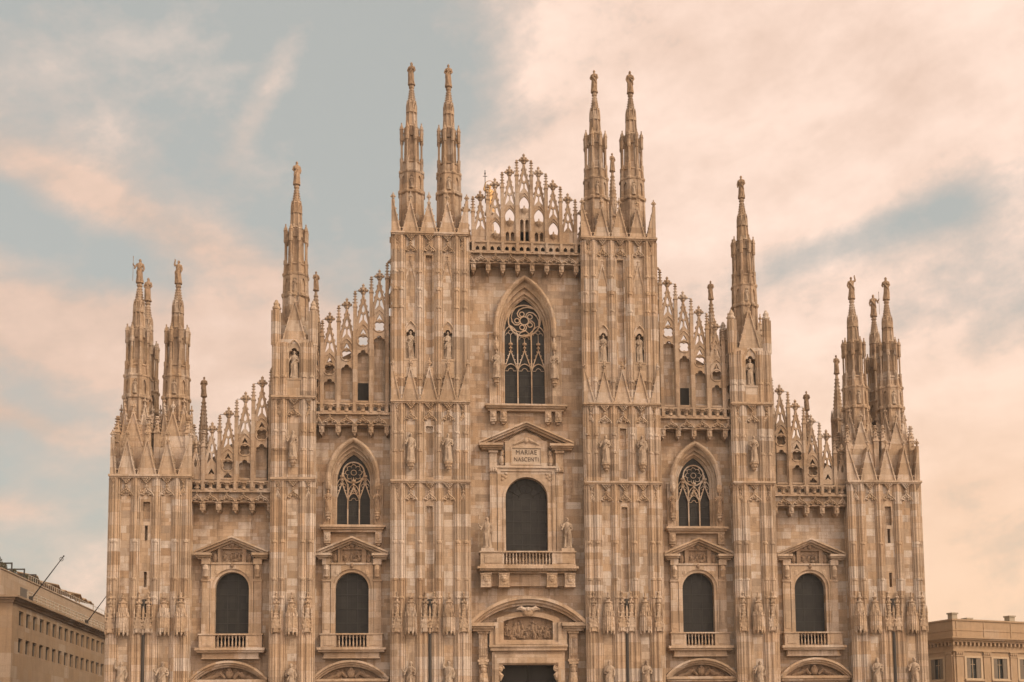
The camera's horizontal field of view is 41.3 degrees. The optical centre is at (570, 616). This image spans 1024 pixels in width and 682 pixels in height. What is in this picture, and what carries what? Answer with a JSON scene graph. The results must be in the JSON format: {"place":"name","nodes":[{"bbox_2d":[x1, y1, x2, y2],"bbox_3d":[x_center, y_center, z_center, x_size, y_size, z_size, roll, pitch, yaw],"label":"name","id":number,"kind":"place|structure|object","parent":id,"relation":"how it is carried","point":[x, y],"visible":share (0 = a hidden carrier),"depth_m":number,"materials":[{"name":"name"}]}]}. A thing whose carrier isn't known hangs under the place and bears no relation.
{"place":"outdoors","nodes":[
{"label":"outdoors","id":0,"kind":"place"},
{"bbox_2d":[0,0,1023,621],"label":"sky","id":1,"kind":"structure","parent":0,"point":[872,141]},
{"bbox_2d":[104,84,928,681],"bbox_3d":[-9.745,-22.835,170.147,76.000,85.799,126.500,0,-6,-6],"label":"gothic cathedral","id":2,"kind":"structure","parent":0,"point":[244,556],"depth_m":111.43,"materials":[{"name":"stone"}]},
{"bbox_2d":[114,660,127,681],"bbox_3d":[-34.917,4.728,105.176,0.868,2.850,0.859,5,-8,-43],"label":"statue","id":3,"kind":"object","parent":2,"relation":"on","point":[122,674],"visible":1,"depth_m":105.11,"materials":[{"name":"stone"}]},
{"bbox_2d":[132,379,137,392],"bbox_3d":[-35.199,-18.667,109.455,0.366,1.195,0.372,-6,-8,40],"label":"statue","id":4,"kind":"object","parent":2,"relation":"on","point":[134,383],"visible":1,"depth_m":109.35,"materials":[{"name":"stone"}]},
{"bbox_2d":[133,256,144,283],"bbox_3d":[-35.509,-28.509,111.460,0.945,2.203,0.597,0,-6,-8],"label":"statue","id":5,"kind":"object","parent":2,"relation":"on","point":[139,270],"visible":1,"depth_m":111.26,"materials":[{"name":"stone"}]},
{"bbox_2d":[144,278,152,302],"bbox_3d":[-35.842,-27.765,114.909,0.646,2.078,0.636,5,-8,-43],"label":"statue","id":6,"kind":"object","parent":2,"relation":"on","point":[148,286],"visible":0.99,"depth_m":114.72,"materials":[{"name":"stone"}]},
{"bbox_2d":[153,661,168,681],"bbox_3d":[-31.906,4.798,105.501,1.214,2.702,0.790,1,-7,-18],"label":"statue","id":7,"kind":"object","parent":2,"relation":"on","point":[162,671],"visible":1,"depth_m":105.36,"materials":[{"name":"stone"}]},
{"bbox_2d":[172,379,176,393],"bbox_3d":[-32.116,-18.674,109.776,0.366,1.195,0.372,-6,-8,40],"label":"statue","id":8,"kind":"object","parent":2,"relation":"on","point":[174,383],"visible":1,"depth_m":109.67,"materials":[{"name":"stone"}]},
{"bbox_2d":[174,259,182,284],"bbox_3d":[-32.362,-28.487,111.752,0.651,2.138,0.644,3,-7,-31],"label":"statue","id":9,"kind":"object","parent":2,"relation":"on","point":[178,271],"visible":1,"depth_m":111.59,"materials":[{"name":"stone"}]},
{"bbox_2d":[200,377,207,396],"bbox_3d":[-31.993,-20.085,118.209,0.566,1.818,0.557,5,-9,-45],"label":"statue","id":10,"kind":"object","parent":2,"relation":"on","point":[204,383],"visible":1,"depth_m":118.03,"materials":[{"name":"stone"}]},
{"bbox_2d":[194,535,269,659],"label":"arched window","id":11,"kind":"structure","parent":2,"relation":"in","point":[236,616],"depth_m":108.44,"materials":[{"name":"stone"}]},
{"bbox_2d":[285,663,296,681],"bbox_3d":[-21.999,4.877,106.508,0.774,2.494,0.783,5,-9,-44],"label":"statue","id":12,"kind":"object","parent":2,"relation":"on","point":[291,674],"visible":1,"depth_m":106.40,"materials":[{"name":"stone"}]},
{"bbox_2d":[285,430,297,457],"bbox_3d":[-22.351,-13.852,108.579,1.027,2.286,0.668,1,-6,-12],"label":"statue","id":13,"kind":"object","parent":2,"relation":"on","point":[293,438],"visible":1,"depth_m":108.37,"materials":[{"name":"stone"}]},
{"bbox_2d":[289,351,298,377],"bbox_3d":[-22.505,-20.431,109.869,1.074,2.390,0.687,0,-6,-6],"label":"statue","id":14,"kind":"object","parent":2,"relation":"on","point":[294,358],"visible":1,"depth_m":109.64,"materials":[{"name":"stone"}]},
{"bbox_2d":[292,277,296,290],"bbox_3d":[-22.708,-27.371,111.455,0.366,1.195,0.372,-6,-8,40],"label":"statue","id":15,"kind":"object","parent":2,"relation":"on","point":[294,281],"visible":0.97,"depth_m":111.36,"materials":[{"name":"stone"}]},
{"bbox_2d":[292,161,301,185],"bbox_3d":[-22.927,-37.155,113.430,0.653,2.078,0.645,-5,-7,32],"label":"statue","id":16,"kind":"object","parent":2,"relation":"on","point":[296,169],"visible":1,"depth_m":113.24,"materials":[{"name":"stone"}]},
{"bbox_2d":[313,271,319,290],"bbox_3d":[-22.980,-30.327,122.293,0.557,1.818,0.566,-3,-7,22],"label":"statue","id":17,"kind":"object","parent":2,"relation":"on","point":[316,277],"visible":1,"depth_m":122.13,"materials":[{"name":"stone"}]},
{"bbox_2d":[324,490,331,511],"bbox_3d":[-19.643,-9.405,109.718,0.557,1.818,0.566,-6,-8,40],"label":"statue","id":18,"kind":"object","parent":2,"relation":"on","point":[327,497],"visible":1,"depth_m":109.56,"materials":[{"name":"stone"}]},
{"bbox_2d":[315,536,388,658],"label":"arched window","id":19,"kind":"structure","parent":2,"relation":"in","point":[358,600],"depth_m":109.43,"materials":[{"name":"stone"}]},
{"bbox_2d":[320,437,385,545],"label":"gothic window","id":20,"kind":"structure","parent":2,"relation":"in","point":[352,472],"depth_m":110.85,"materials":[{"name":"stone"}]},
{"bbox_2d":[371,490,381,511],"bbox_3d":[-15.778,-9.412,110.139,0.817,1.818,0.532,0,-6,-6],"label":"statue","id":21,"kind":"object","parent":2,"relation":"on","point":[378,498],"visible":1,"depth_m":109.98,"materials":[{"name":"stone"}]},
{"bbox_2d":[401,661,415,681],"bbox_3d":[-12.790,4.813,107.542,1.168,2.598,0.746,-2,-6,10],"label":"statue","id":22,"kind":"object","parent":2,"relation":"on","point":[411,671],"visible":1,"depth_m":107.34,"materials":[{"name":"stone"}]},
{"bbox_2d":[404,430,415,460],"bbox_3d":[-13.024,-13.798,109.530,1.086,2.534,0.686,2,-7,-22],"label":"statue","id":23,"kind":"object","parent":2,"relation":"on","point":[411,441],"visible":1,"depth_m":109.28,"materials":[{"name":"stone"}]},
{"bbox_2d":[406,331,414,358],"bbox_3d":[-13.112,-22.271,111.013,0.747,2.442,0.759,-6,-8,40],"label":"statue","id":24,"kind":"object","parent":2,"relation":"on","point":[410,338],"visible":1,"depth_m":110.79,"materials":[{"name":"stone"}]},
{"bbox_2d":[407,62,415,85],"bbox_3d":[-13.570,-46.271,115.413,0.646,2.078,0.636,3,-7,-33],"label":"statue","id":25,"kind":"object","parent":2,"relation":"on","point":[411,69],"visible":1,"depth_m":115.23,"materials":[{"name":"stone"}]},
{"bbox_2d":[409,174,413,187],"bbox_3d":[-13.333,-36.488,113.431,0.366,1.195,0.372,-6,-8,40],"label":"statue","id":26,"kind":"object","parent":2,"relation":"on","point":[411,178],"visible":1,"depth_m":113.32,"materials":[{"name":"stone"}]},
{"bbox_2d":[441,433,453,461],"bbox_3d":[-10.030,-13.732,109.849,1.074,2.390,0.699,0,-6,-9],"label":"statue","id":27,"kind":"object","parent":2,"relation":"on","point":[448,442],"visible":1,"depth_m":109.64,"materials":[{"name":"stone"}]},
{"bbox_2d":[443,332,451,358],"bbox_3d":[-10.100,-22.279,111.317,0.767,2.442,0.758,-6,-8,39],"label":"statue","id":28,"kind":"object","parent":2,"relation":"on","point":[447,340],"visible":1,"depth_m":111.10,"materials":[{"name":"stone"}]},
{"bbox_2d":[442,659,454,681],"bbox_3d":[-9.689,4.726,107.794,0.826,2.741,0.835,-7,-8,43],"label":"statue","id":29,"kind":"object","parent":2,"relation":"on","point":[449,671],"visible":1,"depth_m":107.71,"materials":[{"name":"stone"}]},
{"bbox_2d":[444,64,452,87],"bbox_3d":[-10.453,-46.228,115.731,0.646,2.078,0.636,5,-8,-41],"label":"statue","id":30,"kind":"object","parent":2,"relation":"on","point":[448,71],"visible":1,"depth_m":115.54,"materials":[{"name":"stone"}]},
{"bbox_2d":[446,176,451,189],"bbox_3d":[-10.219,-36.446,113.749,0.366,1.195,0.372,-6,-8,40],"label":"statue","id":31,"kind":"object","parent":2,"relation":"on","point":[448,180],"visible":1,"depth_m":113.66,"materials":[{"name":"stone"}]},
{"bbox_2d":[478,515,492,547],"bbox_3d":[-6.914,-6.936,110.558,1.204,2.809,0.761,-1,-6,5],"label":"statue","id":32,"kind":"object","parent":2,"relation":"on","point":[487,532],"visible":1,"depth_m":110.30,"materials":[{"name":"stone"}]},
{"bbox_2d":[483,172,493,211],"bbox_3d":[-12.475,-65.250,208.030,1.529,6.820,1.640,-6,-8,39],"label":"gilded statue","id":33,"kind":"object","parent":2,"relation":"on","point":[490,190],"visible":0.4,"depth_m":207.86,"materials":[{"name":"metal"}]},
{"bbox_2d":[491,350,501,378],"bbox_3d":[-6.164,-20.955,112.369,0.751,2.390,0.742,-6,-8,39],"label":"statue","id":34,"kind":"object","parent":2,"relation":"on","point":[496,358],"visible":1,"depth_m":112.16,"materials":[{"name":"stone"}]},
{"bbox_2d":[484,275,566,425],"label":"gothic window","id":35,"kind":"structure","parent":2,"relation":"in","point":[525,337],"depth_m":113.59,"materials":[{"name":"stone"}]},
{"bbox_2d":[477,421,578,588],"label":"arched window","id":36,"kind":"structure","parent":2,"relation":"in","point":[524,509],"depth_m":111.72,"materials":[{"name":"stone"}]},
{"bbox_2d":[549,352,559,379],"bbox_3d":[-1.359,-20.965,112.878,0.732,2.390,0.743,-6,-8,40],"label":"statue","id":37,"kind":"object","parent":2,"relation":"on","point":[554,360],"visible":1,"depth_m":112.67,"materials":[{"name":"stone"}]},
{"bbox_2d":[560,517,572,547],"bbox_3d":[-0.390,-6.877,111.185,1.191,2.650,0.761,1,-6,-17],"label":"statue","id":38,"kind":"object","parent":2,"relation":"on","point":[567,526],"visible":1,"depth_m":110.95,"materials":[{"name":"stone"}]},
{"bbox_2d":[590,70,597,93],"bbox_3d":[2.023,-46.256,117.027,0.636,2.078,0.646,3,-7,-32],"label":"statue","id":39,"kind":"object","parent":2,"relation":"on","point":[593,77],"visible":1,"depth_m":116.84,"materials":[{"name":"stone"}]},
{"bbox_2d":[595,181,599,193],"bbox_3d":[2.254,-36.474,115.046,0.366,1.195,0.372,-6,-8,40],"label":"statue","id":40,"kind":"object","parent":2,"relation":"on","point":[597,184],"visible":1,"depth_m":114.94,"materials":[{"name":"stone"}]},
{"bbox_2d":[599,335,607,361],"bbox_3d":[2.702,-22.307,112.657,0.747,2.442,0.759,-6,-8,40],"label":"statue","id":41,"kind":"object","parent":2,"relation":"on","point":[603,343],"visible":1,"depth_m":112.43,"materials":[{"name":"stone"}]},
{"bbox_2d":[598,435,610,462],"bbox_3d":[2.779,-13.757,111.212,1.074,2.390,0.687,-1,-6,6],"label":"statue","id":42,"kind":"object","parent":2,"relation":"on","point":[605,442],"visible":1,"depth_m":110.96,"materials":[{"name":"stone"}]},
{"bbox_2d":[604,660,615,681],"bbox_3d":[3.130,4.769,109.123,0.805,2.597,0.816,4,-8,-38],"label":"statue","id":43,"kind":"object","parent":2,"relation":"on","point":[609,671],"visible":1,"depth_m":108.98,"materials":[{"name":"stone"}]},
{"bbox_2d":[609,153,615,172],"bbox_3d":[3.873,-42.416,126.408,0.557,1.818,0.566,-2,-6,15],"label":"statue","id":44,"kind":"object","parent":2,"relation":"on","point":[612,161],"visible":1,"depth_m":126.23,"materials":[{"name":"stone"}]},
{"bbox_2d":[626,71,633,94],"bbox_3d":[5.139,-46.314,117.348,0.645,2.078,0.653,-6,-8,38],"label":"statue","id":45,"kind":"object","parent":2,"relation":"on","point":[629,79],"visible":1,"depth_m":117.16,"materials":[{"name":"stone"}]},
{"bbox_2d":[631,181,635,194],"bbox_3d":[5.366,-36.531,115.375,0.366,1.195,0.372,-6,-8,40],"label":"statue","id":46,"kind":"object","parent":2,"relation":"on","point":[633,185],"visible":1,"depth_m":115.27,"materials":[{"name":"stone"}]},
{"bbox_2d":[635,335,643,362],"bbox_3d":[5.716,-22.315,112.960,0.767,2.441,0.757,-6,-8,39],"label":"statue","id":47,"kind":"object","parent":2,"relation":"on","point":[639,344],"visible":1,"depth_m":112.73,"materials":[{"name":"stone"}]},
{"bbox_2d":[637,436,647,463],"bbox_3d":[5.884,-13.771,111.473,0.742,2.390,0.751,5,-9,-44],"label":"statue","id":48,"kind":"object","parent":2,"relation":"on","point":[642,445],"visible":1,"depth_m":111.26,"materials":[{"name":"stone"}]},
{"bbox_2d":[641,660,652,681],"bbox_3d":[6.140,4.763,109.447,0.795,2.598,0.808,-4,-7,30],"label":"statue","id":49,"kind":"object","parent":2,"relation":"on","point":[646,669],"visible":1,"depth_m":109.28,"materials":[{"name":"stone"}]},
{"bbox_2d":[669,493,676,513],"bbox_3d":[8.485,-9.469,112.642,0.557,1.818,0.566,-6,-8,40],"label":"statue","id":50,"kind":"object","parent":2,"relation":"on","point":[672,499],"visible":1,"depth_m":112.49,"materials":[{"name":"stone"}]},
{"bbox_2d":[665,441,728,546],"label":"gothic window","id":51,"kind":"structure","parent":2,"relation":"in","point":[695,475],"depth_m":113.79,"materials":[{"name":"stone"}]},
{"bbox_2d":[663,537,733,656],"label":"arched window","id":52,"kind":"structure","parent":2,"relation":"in","point":[693,593],"depth_m":112.35,"materials":[{"name":"stone"}]},
{"bbox_2d":[707,281,713,299],"bbox_3d":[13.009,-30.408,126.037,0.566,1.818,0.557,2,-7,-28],"label":"statue","id":53,"kind":"object","parent":2,"relation":"on","point":[710,286],"visible":1,"depth_m":125.88,"materials":[{"name":"stone"}]},
{"bbox_2d":[714,493,723,513],"bbox_3d":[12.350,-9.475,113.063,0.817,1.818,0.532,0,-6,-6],"label":"statue","id":54,"kind":"object","parent":2,"relation":"on","point":[719,499],"visible":1,"depth_m":112.89,"materials":[{"name":"stone"}]},
{"bbox_2d":[737,176,744,199],"bbox_3d":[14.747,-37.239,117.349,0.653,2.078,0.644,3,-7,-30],"label":"statue","id":55,"kind":"object","parent":2,"relation":"on","point":[740,185],"visible":1,"depth_m":117.17,"materials":[{"name":"stone"}]},
{"bbox_2d":[744,288,748,300],"bbox_3d":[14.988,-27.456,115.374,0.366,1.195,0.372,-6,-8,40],"label":"statue","id":56,"kind":"object","parent":2,"relation":"on","point":[746,292],"visible":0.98,"depth_m":115.27,"materials":[{"name":"stone"}]},
{"bbox_2d":[746,359,754,384],"bbox_3d":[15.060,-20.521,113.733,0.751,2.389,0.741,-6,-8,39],"label":"statue","id":57,"kind":"object","parent":2,"relation":"on","point":[750,368],"visible":1,"depth_m":113.52,"materials":[{"name":"stone"}]},
{"bbox_2d":[749,436,758,461],"bbox_3d":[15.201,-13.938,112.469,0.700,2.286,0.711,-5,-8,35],"label":"statue","id":58,"kind":"object","parent":2,"relation":"on","point":[753,444],"visible":1,"depth_m":112.27,"materials":[{"name":"stone"}]},
{"bbox_2d":[753,659,765,681],"bbox_3d":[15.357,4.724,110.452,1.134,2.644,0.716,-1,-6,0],"label":"statue","id":59,"kind":"object","parent":2,"relation":"on","point":[759,668],"visible":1,"depth_m":110.27,"materials":[{"name":"stone"}]},
{"bbox_2d":[803,391,809,410],"bbox_3d":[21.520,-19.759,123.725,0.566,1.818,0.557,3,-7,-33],"label":"statue","id":60,"kind":"object","parent":2,"relation":"on","point":[806,397],"visible":0.94,"depth_m":123.56,"materials":[{"name":"stone"}]},
{"bbox_2d":[777,538,846,656],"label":"arched window","id":61,"kind":"structure","parent":2,"relation":"in","point":[802,595],"depth_m":113.32,"materials":[{"name":"stone"}]},
{"bbox_2d":[833,355,839,373],"bbox_3d":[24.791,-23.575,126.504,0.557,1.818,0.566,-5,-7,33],"label":"statue","id":62,"kind":"object","parent":2,"relation":"on","point":[836,361],"visible":1,"depth_m":126.35,"materials":[{"name":"stone"}]},
{"bbox_2d":[847,275,855,299],"bbox_3d":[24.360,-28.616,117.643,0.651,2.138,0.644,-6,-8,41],"label":"statue","id":63,"kind":"object","parent":2,"relation":"on","point":[851,288],"visible":1,"depth_m":117.48,"materials":[{"name":"stone"}]},
{"bbox_2d":[856,390,860,403],"bbox_3d":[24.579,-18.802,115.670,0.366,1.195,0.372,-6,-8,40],"label":"statue","id":64,"kind":"object","parent":2,"relation":"on","point":[858,394],"visible":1,"depth_m":115.57,"materials":[{"name":"stone"}]},
{"bbox_2d":[869,292,879,317],"bbox_3d":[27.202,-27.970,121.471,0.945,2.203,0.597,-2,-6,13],"label":"statue","id":65,"kind":"object","parent":2,"relation":"on","point":[872,302],"visible":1,"depth_m":121.25,"materials":[{"name":"stone"}]},
{"bbox_2d":[872,658,883,681],"bbox_3d":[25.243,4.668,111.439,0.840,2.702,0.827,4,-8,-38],"label":"statue","id":66,"kind":"object","parent":2,"relation":"on","point":[877,666],"visible":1,"depth_m":111.28,"materials":[{"name":"stone"}]},
{"bbox_2d":[881,277,889,300],"bbox_3d":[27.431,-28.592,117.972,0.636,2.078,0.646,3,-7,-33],"label":"statue","id":67,"kind":"object","parent":2,"relation":"on","point":[886,292],"visible":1,"depth_m":117.79,"materials":[{"name":"stone"}]},
{"bbox_2d":[892,391,895,403],"bbox_3d":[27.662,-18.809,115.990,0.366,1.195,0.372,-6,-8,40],"label":"statue","id":68,"kind":"object","parent":2,"relation":"on","point":[893,398],"visible":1,"depth_m":115.90,"materials":[{"name":"stone"}]},
{"bbox_2d":[907,657,919,681],"bbox_3d":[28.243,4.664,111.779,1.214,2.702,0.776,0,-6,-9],"label":"statue","id":69,"kind":"object","parent":2,"relation":"on","point":[914,666],"visible":1,"depth_m":111.60,"materials":[{"name":"stone"}]},
{"label":"piazza paving","id":70,"kind":"structure","parent":0,"visible":0},
{"bbox_2d":[0,567,104,681],"bbox_3d":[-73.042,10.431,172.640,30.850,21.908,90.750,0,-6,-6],"label":"office building","id":71,"kind":"structure","parent":70,"relation":"on","point":[47,635],"depth_m":142.67,"materials":[{"name":"brown stone"}]},
{"bbox_2d":[0,562,12,571],"bbox_3d":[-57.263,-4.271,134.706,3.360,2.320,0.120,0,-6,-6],"label":"terrace frame","id":72,"kind":"object","parent":71,"relation":"on","point":[11,563],"visible":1,"depth_m":134.91,"materials":[{"name":"metal"}]},
{"bbox_2d":[20,587,27,597],"bbox_3d":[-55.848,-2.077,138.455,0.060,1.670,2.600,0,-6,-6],"label":"attic doorway","id":73,"kind":"structure","parent":71,"relation":"in","point":[23,592],"depth_m":138.16,"materials":[{"name":"grey"}]},
{"bbox_2d":[16,571,55,591],"bbox_3d":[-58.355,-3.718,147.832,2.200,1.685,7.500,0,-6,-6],"label":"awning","id":74,"kind":"object","parent":71,"relation":"on","point":[40,582],"visible":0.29,"depth_m":146.75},
{"bbox_2d":[29,555,63,600],"bbox_3d":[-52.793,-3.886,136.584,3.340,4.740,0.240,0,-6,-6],"label":"flagpole","id":75,"kind":"object","parent":71,"relation":"on","point":[30,597],"visible":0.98,"depth_m":136.44,"materials":[{"name":"metal"}]},
{"bbox_2d":[45,582,76,601],"bbox_3d":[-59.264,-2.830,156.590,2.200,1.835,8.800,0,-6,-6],"label":"awning","id":76,"kind":"object","parent":71,"relation":"on","point":[60,592],"visible":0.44,"depth_m":156.61,"materials":[{"name":"beige fabric"}]},
{"bbox_2d":[64,591,93,605],"bbox_3d":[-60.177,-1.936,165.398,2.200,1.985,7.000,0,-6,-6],"label":"awning","id":77,"kind":"object","parent":71,"relation":"on","point":[77,595],"visible":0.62,"depth_m":163.58,"materials":[{"name":"beige fabric"}]},
{"bbox_2d":[85,597,105,623],"bbox_3d":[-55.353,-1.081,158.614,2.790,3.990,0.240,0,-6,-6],"label":"flagpole","id":78,"kind":"object","parent":71,"relation":"on","point":[86,621],"visible":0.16,"depth_m":158.44,"materials":[{"name":"metal"}]},
{"bbox_2d":[927,612,1023,681],"bbox_3d":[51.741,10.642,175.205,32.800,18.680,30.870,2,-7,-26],"label":"palazzo","id":79,"kind":"structure","parent":70,"relation":"on","point":[966,650],"depth_m":157.85,"materials":[{"name":"beige stone"}]},
{"bbox_2d":[929,657,945,681],"bbox_3d":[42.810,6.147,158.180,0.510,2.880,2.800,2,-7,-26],"label":"window","id":80,"kind":"structure","parent":79,"relation":"in","point":[937,670],"depth_m":158.40,"materials":[{"name":"grey glass"}]},
{"bbox_2d":[964,656,984,680],"bbox_3d":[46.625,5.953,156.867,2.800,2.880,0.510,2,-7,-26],"label":"window","id":81,"kind":"structure","parent":79,"relation":"in","point":[973,665],"depth_m":157.02,"materials":[{"name":"beige glass"}]},
{"bbox_2d":[991,656,1010,681],"bbox_3d":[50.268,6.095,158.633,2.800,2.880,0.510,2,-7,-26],"label":"window","id":82,"kind":"structure","parent":79,"relation":"in","point":[1000,669],"depth_m":158.79,"materials":[{"name":"beige glass"}]},
{"bbox_2d":[1017,657,1023,681],"bbox_3d":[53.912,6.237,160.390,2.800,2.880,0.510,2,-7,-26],"label":"window","id":83,"kind":"structure","parent":79,"relation":"in","point":[1020,663],"depth_m":159.92,"materials":[{"name":"beige glass"}]}
]}

